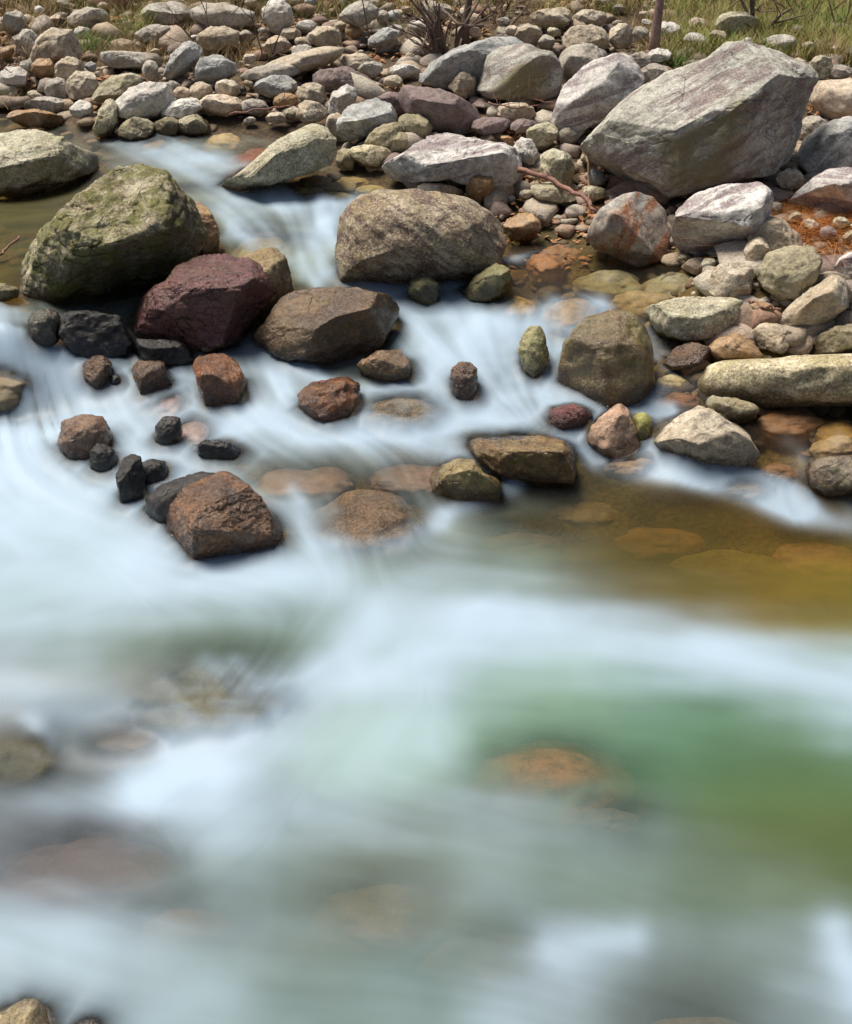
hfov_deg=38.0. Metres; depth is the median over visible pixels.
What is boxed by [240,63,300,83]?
rock
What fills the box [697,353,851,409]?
boulder
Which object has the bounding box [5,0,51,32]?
grass tuft
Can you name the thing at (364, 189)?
submerged rock
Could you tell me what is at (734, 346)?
rock
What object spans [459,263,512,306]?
rock
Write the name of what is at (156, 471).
rock
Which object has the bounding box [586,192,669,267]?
boulder
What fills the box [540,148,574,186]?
rock
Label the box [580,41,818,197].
boulder
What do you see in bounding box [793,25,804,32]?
stone
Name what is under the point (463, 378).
rock
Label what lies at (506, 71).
boulder
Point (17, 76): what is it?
rock
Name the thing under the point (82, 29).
stone
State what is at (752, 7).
bare shrub
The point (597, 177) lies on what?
stone
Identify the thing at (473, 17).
stone
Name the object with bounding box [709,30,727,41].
rock
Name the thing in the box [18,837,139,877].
submerged rock
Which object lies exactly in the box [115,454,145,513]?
rock
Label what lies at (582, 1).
stone
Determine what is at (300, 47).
rock
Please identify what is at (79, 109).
rock
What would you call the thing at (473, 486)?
rock
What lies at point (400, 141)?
rock
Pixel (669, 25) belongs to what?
rock
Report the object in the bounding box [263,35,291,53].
rock
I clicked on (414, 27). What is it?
rock
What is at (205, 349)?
rock
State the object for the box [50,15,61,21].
stone
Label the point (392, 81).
rock
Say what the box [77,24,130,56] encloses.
grass tuft
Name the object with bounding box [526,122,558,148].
rock
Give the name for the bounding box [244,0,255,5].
stone
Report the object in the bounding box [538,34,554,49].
stone
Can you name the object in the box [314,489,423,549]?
submerged rock
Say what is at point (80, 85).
rock
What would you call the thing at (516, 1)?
stone
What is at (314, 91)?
rock
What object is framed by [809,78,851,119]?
rock
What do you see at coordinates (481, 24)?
dead grass
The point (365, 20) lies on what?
bare shrub
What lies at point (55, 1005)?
bed pebbles
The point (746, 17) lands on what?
boulder
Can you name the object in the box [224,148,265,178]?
submerged rock
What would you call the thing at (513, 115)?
rock
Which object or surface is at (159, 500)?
rock
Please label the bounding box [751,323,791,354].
rock
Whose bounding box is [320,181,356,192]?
submerged rock
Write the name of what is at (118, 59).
rock
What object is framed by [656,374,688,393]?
submerged rock
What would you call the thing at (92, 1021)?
rock
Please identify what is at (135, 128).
rock
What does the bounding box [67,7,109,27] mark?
rock
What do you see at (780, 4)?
bare shrub
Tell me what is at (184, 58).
rock
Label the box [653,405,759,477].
boulder
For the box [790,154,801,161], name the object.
stone
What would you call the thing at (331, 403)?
rock
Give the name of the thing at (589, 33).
boulder
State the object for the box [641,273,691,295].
submerged rock
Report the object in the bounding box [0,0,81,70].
bare shrub
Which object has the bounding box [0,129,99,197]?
boulder
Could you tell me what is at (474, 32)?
stone
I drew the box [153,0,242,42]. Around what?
bare shrub
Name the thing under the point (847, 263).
rock
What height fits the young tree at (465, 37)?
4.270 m
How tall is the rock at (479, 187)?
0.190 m
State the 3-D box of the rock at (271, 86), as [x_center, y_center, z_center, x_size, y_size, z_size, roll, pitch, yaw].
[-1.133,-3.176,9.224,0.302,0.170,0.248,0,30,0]
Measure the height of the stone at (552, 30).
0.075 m
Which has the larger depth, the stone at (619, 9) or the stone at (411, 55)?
the stone at (619, 9)
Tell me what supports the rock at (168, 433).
in the water
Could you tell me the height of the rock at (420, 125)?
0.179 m
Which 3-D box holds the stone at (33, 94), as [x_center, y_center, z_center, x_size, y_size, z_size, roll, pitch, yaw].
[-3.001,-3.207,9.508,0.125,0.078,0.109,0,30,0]
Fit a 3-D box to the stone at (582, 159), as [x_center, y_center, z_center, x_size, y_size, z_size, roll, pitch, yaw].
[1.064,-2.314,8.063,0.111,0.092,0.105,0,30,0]
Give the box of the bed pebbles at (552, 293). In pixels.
[483,223,851,475]
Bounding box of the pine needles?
[659,179,851,271]
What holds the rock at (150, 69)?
on the ground at (638, 502)
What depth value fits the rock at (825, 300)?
6.28 m
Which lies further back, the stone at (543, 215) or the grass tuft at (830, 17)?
the grass tuft at (830, 17)
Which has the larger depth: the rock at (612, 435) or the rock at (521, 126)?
the rock at (521, 126)
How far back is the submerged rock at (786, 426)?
5.94 m
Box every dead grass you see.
[0,0,275,73]
[0,0,683,23]
[241,0,681,50]
[615,0,851,67]
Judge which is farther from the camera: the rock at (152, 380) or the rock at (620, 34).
the rock at (620, 34)
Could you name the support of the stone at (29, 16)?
on the gravel at (800, 340)
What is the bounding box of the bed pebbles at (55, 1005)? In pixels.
[0,727,579,1023]
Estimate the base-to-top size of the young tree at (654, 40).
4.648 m
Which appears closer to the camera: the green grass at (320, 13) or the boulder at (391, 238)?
the boulder at (391, 238)
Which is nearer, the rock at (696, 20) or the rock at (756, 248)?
the rock at (756, 248)
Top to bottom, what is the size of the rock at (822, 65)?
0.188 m
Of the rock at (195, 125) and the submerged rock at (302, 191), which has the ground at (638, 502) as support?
the submerged rock at (302, 191)
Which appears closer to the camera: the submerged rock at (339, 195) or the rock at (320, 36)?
the submerged rock at (339, 195)
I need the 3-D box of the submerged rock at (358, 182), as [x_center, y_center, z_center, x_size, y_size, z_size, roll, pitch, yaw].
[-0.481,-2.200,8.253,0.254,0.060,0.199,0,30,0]
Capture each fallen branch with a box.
[0,236,19,255]
[229,91,294,114]
[441,7,483,26]
[488,77,538,119]
[515,86,555,102]
[517,167,598,212]
[747,299,780,310]
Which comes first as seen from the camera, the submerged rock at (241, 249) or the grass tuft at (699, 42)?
the submerged rock at (241, 249)
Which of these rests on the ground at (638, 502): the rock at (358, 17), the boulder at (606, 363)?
the rock at (358, 17)
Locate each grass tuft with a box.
[1,89,27,109]
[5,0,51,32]
[51,0,192,39]
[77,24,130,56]
[597,0,641,18]
[652,47,707,68]
[672,29,735,52]
[758,8,800,33]
[791,31,851,64]
[804,0,851,26]
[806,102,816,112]
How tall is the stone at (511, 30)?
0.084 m
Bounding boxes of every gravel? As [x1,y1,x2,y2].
[0,0,851,354]
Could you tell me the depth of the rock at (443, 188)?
7.85 m
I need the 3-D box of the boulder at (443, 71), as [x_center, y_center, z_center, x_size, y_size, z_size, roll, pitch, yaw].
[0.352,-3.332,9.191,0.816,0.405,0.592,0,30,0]
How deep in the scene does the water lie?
4.43 m
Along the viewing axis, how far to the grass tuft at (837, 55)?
9.41 m
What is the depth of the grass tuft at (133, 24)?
10.47 m
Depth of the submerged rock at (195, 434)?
6.00 m
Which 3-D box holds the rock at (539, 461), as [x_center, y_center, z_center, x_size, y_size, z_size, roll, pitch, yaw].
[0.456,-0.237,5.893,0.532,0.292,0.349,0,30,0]
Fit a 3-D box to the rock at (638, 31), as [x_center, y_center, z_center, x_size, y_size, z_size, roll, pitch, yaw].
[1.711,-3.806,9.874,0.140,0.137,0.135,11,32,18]
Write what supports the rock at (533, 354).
on the bed pebbles at (552, 293)
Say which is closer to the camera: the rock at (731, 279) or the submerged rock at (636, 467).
the submerged rock at (636, 467)
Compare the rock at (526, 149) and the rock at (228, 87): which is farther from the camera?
the rock at (228, 87)
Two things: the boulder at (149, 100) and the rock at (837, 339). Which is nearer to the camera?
the rock at (837, 339)
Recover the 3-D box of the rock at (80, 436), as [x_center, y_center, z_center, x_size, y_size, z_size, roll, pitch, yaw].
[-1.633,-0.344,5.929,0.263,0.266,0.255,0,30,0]
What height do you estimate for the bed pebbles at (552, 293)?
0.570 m
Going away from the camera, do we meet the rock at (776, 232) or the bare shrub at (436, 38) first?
the rock at (776, 232)
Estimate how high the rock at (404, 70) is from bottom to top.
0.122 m
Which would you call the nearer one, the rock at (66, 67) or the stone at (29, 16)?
the rock at (66, 67)
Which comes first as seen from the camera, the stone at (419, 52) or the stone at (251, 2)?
the stone at (419, 52)
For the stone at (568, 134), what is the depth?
8.19 m
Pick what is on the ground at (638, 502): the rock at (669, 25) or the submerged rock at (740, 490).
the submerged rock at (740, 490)
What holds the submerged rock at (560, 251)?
on the ground at (638, 502)
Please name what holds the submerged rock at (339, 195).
on the ground at (638, 502)
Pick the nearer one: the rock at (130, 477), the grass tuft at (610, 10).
the rock at (130, 477)
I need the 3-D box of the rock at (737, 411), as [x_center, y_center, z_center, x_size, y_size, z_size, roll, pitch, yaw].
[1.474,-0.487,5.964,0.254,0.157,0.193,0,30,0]
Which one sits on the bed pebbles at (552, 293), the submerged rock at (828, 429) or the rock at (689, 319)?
the rock at (689, 319)
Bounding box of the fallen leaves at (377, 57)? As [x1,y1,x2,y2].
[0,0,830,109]
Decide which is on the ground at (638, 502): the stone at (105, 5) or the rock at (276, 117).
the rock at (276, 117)
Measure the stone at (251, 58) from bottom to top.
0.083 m
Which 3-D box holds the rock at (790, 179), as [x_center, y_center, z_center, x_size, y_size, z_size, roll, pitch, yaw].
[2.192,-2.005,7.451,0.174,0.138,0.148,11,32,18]
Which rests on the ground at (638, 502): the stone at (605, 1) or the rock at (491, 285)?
the stone at (605, 1)
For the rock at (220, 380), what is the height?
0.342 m
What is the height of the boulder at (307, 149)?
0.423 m
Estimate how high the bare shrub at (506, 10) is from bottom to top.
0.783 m
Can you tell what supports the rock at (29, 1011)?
in the water
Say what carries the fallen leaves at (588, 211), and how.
on the ground at (638, 502)
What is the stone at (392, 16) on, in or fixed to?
on the gravel at (800, 340)
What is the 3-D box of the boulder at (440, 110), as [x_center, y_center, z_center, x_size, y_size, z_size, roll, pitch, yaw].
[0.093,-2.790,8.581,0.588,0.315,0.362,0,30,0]
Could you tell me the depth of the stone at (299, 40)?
10.15 m
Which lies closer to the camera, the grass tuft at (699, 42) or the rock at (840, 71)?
the rock at (840, 71)
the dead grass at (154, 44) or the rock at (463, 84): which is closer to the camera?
the rock at (463, 84)
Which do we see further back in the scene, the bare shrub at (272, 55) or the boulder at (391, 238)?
the bare shrub at (272, 55)
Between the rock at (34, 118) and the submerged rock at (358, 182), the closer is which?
the submerged rock at (358, 182)
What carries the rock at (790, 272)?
on the ground at (638, 502)
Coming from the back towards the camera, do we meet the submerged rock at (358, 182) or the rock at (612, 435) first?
the submerged rock at (358, 182)
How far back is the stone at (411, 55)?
9.74 m
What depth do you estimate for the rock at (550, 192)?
7.68 m
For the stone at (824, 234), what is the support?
on the pine needles
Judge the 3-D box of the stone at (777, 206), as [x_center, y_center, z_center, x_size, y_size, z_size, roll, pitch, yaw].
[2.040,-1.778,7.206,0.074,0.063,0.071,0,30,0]
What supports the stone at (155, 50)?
on the ground at (638, 502)
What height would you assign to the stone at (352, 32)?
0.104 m
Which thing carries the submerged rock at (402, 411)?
on the ground at (638, 502)
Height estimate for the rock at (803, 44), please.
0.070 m
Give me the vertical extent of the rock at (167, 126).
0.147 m
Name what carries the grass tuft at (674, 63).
on the ground at (638, 502)
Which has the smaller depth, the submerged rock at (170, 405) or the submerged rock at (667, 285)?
the submerged rock at (170, 405)
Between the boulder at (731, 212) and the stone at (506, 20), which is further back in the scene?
the stone at (506, 20)
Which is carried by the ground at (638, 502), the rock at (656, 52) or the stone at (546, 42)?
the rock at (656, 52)
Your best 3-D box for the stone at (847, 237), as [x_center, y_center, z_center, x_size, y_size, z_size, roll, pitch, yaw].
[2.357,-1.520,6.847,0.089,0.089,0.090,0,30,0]
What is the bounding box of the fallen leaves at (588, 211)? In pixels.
[495,104,849,282]
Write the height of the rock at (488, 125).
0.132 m
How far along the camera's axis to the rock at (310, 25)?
10.38 m
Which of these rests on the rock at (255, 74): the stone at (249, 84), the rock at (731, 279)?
the stone at (249, 84)
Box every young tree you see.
[459,0,472,45]
[646,0,663,53]
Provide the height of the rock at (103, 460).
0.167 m
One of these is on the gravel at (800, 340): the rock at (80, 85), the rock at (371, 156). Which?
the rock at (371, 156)
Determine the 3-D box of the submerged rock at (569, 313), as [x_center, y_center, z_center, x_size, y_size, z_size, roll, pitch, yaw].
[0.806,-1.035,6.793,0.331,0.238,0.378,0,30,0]
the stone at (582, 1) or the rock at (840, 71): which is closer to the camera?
the rock at (840, 71)
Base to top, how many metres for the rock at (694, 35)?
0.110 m
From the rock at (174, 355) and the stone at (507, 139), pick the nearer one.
the rock at (174, 355)
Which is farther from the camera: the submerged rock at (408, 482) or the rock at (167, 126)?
the rock at (167, 126)
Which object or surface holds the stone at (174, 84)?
on the gravel at (800, 340)
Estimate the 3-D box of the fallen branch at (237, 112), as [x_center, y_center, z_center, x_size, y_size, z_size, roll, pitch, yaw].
[-1.183,-2.955,8.914,0.486,0.183,0.086,0,30,0]
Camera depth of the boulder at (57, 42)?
9.72 m
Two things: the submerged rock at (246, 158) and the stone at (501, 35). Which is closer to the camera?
the submerged rock at (246, 158)
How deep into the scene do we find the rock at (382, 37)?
9.99 m
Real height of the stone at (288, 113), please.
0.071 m
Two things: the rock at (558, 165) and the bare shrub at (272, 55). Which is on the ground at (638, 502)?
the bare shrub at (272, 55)
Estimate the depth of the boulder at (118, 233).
6.57 m
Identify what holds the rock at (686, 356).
on the bed pebbles at (552, 293)
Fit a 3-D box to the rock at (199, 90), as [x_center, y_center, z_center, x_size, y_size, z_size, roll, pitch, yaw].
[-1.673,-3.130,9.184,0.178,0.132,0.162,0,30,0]
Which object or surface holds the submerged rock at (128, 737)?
on the ground at (638, 502)
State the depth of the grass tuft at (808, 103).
8.58 m
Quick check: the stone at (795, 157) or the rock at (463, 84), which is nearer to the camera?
the stone at (795, 157)
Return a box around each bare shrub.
[0,0,55,17]
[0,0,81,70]
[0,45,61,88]
[128,0,148,10]
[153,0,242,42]
[231,0,307,61]
[326,0,379,51]
[378,0,502,56]
[486,0,546,29]
[728,0,803,37]
[738,0,851,23]
[827,0,851,25]
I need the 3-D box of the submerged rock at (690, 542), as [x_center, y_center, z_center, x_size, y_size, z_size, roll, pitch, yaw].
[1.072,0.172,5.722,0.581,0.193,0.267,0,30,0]
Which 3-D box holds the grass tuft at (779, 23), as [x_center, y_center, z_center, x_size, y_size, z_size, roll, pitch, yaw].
[2.892,-3.967,10.050,0.578,0.192,0.618,-11,32,-18]
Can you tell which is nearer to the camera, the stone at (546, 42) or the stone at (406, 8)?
the stone at (546, 42)
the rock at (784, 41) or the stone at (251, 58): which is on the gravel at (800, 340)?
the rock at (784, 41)
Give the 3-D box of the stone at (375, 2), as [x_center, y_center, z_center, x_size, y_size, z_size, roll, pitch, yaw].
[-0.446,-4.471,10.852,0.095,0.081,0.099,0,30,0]
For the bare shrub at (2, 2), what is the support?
on the ground at (638, 502)
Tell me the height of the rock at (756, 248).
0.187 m
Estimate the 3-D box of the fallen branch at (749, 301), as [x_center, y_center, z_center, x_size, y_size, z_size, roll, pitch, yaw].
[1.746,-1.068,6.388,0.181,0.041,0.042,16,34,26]
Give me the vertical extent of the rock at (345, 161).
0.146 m
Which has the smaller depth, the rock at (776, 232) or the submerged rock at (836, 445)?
the submerged rock at (836, 445)
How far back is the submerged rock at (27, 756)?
4.46 m
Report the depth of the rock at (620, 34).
9.72 m
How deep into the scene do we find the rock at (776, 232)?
6.69 m
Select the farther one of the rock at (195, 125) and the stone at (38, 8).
the stone at (38, 8)
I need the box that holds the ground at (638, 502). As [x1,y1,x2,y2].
[0,0,851,1023]
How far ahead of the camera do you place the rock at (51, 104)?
9.32 m
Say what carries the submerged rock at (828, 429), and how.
on the ground at (638, 502)
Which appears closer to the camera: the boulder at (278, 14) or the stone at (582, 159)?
the stone at (582, 159)
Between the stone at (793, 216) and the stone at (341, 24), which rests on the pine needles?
the stone at (793, 216)
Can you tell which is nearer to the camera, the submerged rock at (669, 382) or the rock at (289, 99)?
the submerged rock at (669, 382)
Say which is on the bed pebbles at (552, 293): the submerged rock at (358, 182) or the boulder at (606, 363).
the boulder at (606, 363)
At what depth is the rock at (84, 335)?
6.38 m
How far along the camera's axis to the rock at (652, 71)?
8.96 m
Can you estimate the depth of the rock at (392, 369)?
6.19 m
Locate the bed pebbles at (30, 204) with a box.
[0,118,342,265]
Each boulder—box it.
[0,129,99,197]
[19,163,206,309]
[30,27,81,65]
[115,81,175,119]
[131,254,277,356]
[165,471,286,564]
[189,2,255,28]
[219,123,336,192]
[253,287,399,372]
[261,0,293,34]
[265,46,343,72]
[334,188,506,301]
[382,133,523,187]
[397,85,480,132]
[419,36,524,88]
[475,43,563,101]
[551,53,644,140]
[558,309,655,418]
[562,24,609,49]
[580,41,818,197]
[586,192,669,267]
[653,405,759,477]
[672,181,773,254]
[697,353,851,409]
[714,11,758,36]
[796,116,851,172]
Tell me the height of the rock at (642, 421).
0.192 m
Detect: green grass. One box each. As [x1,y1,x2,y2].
[2,0,688,24]
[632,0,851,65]
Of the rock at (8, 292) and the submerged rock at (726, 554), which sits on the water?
the rock at (8, 292)
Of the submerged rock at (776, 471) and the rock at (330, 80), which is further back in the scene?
the rock at (330, 80)
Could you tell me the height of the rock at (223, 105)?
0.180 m
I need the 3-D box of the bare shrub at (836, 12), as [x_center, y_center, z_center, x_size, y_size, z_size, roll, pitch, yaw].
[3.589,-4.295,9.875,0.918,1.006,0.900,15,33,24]
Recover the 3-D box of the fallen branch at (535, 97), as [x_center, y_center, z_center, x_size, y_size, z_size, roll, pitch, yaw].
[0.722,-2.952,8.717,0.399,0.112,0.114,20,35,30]
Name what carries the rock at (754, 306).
on the ground at (638, 502)
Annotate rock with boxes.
[0,66,27,87]
[0,283,18,302]
[0,364,35,411]
[0,725,63,784]
[0,998,56,1023]
[1,10,25,33]
[6,109,62,128]
[15,29,37,57]
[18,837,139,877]
[24,96,63,113]
[27,308,59,350]
[31,58,54,79]
[44,77,67,97]
[54,56,84,80]
[57,414,111,469]
[58,310,132,361]
[65,70,98,99]
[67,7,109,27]
[69,100,93,118]
[77,1019,99,1023]
[82,355,111,394]
[88,716,154,753]
[89,443,117,478]
[91,73,143,102]
[93,99,117,138]
[100,51,160,69]
[110,374,120,384]
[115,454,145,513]
[116,117,154,139]
[131,360,173,398]
[133,339,195,372]
[134,24,169,42]
[135,665,281,732]
[141,1,190,24]
[142,60,158,80]
[142,459,168,491]
[144,471,214,527]
[151,395,192,424]
[154,416,182,452]
[155,117,179,136]
[161,97,203,119]
[163,41,201,79]
[173,87,190,98]
[177,421,211,457]
[179,114,208,135]
[190,81,212,99]
[193,54,236,82]
[193,353,245,411]
[195,201,219,255]
[196,26,239,51]
[197,439,243,465]
[200,94,241,116]
[200,347,215,352]
[203,133,241,151]
[215,79,240,96]
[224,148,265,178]
[230,237,285,257]
[239,30,252,42]
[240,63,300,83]
[241,98,268,113]
[242,247,293,323]
[253,75,293,97]
[253,466,353,522]
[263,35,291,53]
[266,112,286,123]
[273,93,298,108]
[280,27,300,40]
[283,80,297,93]
[290,187,323,198]
[291,44,312,53]
[295,20,315,33]
[296,100,327,123]
[297,82,326,103]
[297,376,359,427]
[300,175,332,186]
[304,192,353,198]
[308,26,341,47]
[312,66,371,92]
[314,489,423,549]
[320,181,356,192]
[326,112,340,138]
[327,84,356,114]
[336,97,397,140]
[336,148,356,170]
[338,176,368,186]
[339,0,378,26]
[341,53,370,69]
[348,144,391,168]
[353,185,385,194]
[357,61,382,76]
[357,349,411,389]
[362,398,442,424]
[364,122,402,147]
[367,464,439,503]
[368,24,402,47]
[376,10,388,23]
[377,91,405,116]
[383,75,402,87]
[387,132,407,151]
[389,63,420,78]
[398,113,432,137]
[407,19,425,30]
[407,276,439,309]
[417,182,463,195]
[429,458,501,514]
[430,3,453,18]
[448,70,477,98]
[449,361,477,406]
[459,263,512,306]
[465,435,576,488]
[466,174,493,200]
[471,117,511,134]
[492,740,644,814]
[497,102,535,121]
[499,295,537,313]
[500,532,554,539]
[502,212,540,242]
[510,118,537,133]
[513,137,539,165]
[515,23,542,46]
[517,326,549,384]
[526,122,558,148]
[526,253,563,283]
[530,8,570,28]
[530,182,575,204]
[539,244,582,265]
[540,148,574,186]
[545,298,598,338]
[548,403,591,435]
[550,501,617,529]
[556,7,571,27]
[559,43,607,84]
[572,270,645,300]
[573,9,606,25]
[586,404,640,463]
[589,807,636,817]
[603,457,652,477]
[609,23,632,48]
[612,290,675,324]
[630,51,652,68]
[632,412,652,447]
[633,26,648,44]
[635,527,705,553]
[641,63,668,83]
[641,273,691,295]
[644,296,742,342]
[648,48,671,62]
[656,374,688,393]
[656,392,700,415]
[660,21,680,38]
[662,342,710,371]
[683,32,705,45]
[688,17,705,28]
[693,549,776,559]
[705,395,759,424]
[708,262,754,297]
[708,333,763,362]
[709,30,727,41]
[718,479,764,501]
[743,236,769,260]
[747,216,802,250]
[749,301,773,310]
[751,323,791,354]
[754,409,824,443]
[754,462,798,484]
[756,245,822,300]
[763,34,796,47]
[772,541,851,558]
[775,168,804,189]
[779,275,851,325]
[789,167,851,211]
[797,455,851,498]
[800,115,826,138]
[802,41,815,50]
[809,55,832,79]
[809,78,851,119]
[809,435,851,456]
[810,421,851,444]
[811,324,851,354]
[826,64,851,79]
[834,251,851,277]
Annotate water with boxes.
[0,140,851,1023]
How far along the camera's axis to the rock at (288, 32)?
10.28 m
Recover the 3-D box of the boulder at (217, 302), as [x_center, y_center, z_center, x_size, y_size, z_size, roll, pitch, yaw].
[-1.196,-1.118,6.671,0.816,0.544,0.641,0,30,0]
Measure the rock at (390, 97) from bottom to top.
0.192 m
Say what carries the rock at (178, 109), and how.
on the ground at (638, 502)
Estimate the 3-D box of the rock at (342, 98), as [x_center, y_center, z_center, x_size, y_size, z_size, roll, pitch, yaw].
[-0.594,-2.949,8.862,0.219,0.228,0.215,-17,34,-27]
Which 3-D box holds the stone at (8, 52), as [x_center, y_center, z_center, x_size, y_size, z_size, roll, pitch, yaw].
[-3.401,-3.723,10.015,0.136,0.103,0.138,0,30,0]
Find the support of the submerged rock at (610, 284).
on the ground at (638, 502)
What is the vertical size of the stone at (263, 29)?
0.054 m
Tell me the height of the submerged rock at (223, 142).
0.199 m
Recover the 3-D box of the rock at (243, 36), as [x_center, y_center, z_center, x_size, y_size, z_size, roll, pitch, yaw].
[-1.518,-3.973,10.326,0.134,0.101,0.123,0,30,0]
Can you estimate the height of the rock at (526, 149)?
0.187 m
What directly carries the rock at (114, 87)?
on the gravel at (800, 340)
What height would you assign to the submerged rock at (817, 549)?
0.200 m
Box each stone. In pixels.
[0,45,14,58]
[19,60,32,71]
[24,14,34,22]
[27,90,43,98]
[34,5,44,13]
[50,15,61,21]
[55,0,68,8]
[74,26,90,37]
[85,61,96,71]
[97,2,107,9]
[150,48,160,53]
[156,74,163,79]
[167,80,178,89]
[243,53,256,63]
[243,80,254,87]
[243,117,255,125]
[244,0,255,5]
[258,27,267,33]
[284,109,293,118]
[294,37,307,44]
[304,0,317,4]
[334,21,345,30]
[345,26,362,38]
[371,0,380,6]
[388,10,400,21]
[401,6,410,11]
[405,52,414,56]
[413,48,423,55]
[445,20,455,29]
[469,13,481,23]
[469,27,480,37]
[495,34,507,36]
[497,17,510,26]
[501,136,513,143]
[505,25,516,35]
[514,0,527,3]
[519,189,532,198]
[536,209,550,222]
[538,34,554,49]
[547,27,560,36]
[558,126,577,143]
[578,0,588,4]
[580,153,592,163]
[583,185,606,200]
[585,169,606,185]
[602,0,612,5]
[612,4,624,12]
[639,11,648,16]
[642,19,652,25]
[677,254,691,264]
[700,258,715,267]
[772,202,781,211]
[787,212,801,222]
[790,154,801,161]
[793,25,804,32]
[803,219,819,229]
[819,225,836,240]
[832,217,849,229]
[842,230,851,244]
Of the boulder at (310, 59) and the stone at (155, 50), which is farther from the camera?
the stone at (155, 50)
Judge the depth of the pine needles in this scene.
7.03 m
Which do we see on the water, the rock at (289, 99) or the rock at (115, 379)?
the rock at (115, 379)
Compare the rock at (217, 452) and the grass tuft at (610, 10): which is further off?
the grass tuft at (610, 10)
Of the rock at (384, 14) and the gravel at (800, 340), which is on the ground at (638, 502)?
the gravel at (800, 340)
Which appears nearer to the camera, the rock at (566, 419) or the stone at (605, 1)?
the rock at (566, 419)
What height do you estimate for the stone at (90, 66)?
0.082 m
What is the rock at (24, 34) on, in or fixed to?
on the ground at (638, 502)
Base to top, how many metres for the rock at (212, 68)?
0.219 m
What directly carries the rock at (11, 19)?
on the ground at (638, 502)
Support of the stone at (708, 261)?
on the gravel at (800, 340)
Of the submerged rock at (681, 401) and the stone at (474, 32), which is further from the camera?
the stone at (474, 32)
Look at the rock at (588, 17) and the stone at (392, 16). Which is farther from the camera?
the stone at (392, 16)
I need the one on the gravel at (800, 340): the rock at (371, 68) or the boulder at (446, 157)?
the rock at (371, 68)
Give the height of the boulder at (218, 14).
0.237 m
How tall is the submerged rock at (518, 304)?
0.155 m
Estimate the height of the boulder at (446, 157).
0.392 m
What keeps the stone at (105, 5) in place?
on the gravel at (800, 340)
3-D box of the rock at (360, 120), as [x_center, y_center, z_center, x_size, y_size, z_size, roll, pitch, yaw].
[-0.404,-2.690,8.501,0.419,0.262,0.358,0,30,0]
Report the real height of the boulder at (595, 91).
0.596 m
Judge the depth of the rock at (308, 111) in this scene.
8.79 m
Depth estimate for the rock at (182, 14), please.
10.56 m
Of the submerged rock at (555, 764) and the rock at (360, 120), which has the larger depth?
the rock at (360, 120)
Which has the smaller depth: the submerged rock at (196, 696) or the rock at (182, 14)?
the submerged rock at (196, 696)
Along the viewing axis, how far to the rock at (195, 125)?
8.83 m
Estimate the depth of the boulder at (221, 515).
5.26 m
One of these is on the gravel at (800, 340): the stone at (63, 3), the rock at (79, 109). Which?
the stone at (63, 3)
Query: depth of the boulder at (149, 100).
8.88 m
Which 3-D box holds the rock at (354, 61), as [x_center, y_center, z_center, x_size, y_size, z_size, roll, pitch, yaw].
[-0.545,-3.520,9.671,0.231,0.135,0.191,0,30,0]
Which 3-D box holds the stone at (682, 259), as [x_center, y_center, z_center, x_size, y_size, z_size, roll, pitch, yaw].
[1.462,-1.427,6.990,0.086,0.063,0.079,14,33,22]
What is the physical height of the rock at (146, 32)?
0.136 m
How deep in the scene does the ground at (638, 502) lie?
6.35 m
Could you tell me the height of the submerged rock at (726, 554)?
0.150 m
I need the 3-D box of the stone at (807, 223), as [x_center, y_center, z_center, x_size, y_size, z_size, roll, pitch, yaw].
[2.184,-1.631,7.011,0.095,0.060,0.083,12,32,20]
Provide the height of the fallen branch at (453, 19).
0.111 m
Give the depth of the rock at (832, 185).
7.08 m
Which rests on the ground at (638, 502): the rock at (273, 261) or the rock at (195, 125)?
the rock at (273, 261)
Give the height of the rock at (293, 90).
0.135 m
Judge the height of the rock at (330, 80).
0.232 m
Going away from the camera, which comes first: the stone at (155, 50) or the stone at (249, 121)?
the stone at (249, 121)
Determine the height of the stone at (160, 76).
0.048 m
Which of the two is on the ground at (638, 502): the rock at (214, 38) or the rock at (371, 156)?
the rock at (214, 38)
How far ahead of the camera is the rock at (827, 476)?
5.61 m
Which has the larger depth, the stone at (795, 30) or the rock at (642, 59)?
the stone at (795, 30)
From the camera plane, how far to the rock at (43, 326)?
6.32 m
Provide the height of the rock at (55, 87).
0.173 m
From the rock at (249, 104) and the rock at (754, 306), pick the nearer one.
the rock at (754, 306)
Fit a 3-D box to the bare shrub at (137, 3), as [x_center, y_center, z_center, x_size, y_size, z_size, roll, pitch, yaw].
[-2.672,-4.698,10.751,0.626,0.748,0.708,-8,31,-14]
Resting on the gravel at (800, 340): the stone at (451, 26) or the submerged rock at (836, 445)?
the stone at (451, 26)
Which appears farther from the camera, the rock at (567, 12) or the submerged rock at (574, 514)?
the rock at (567, 12)

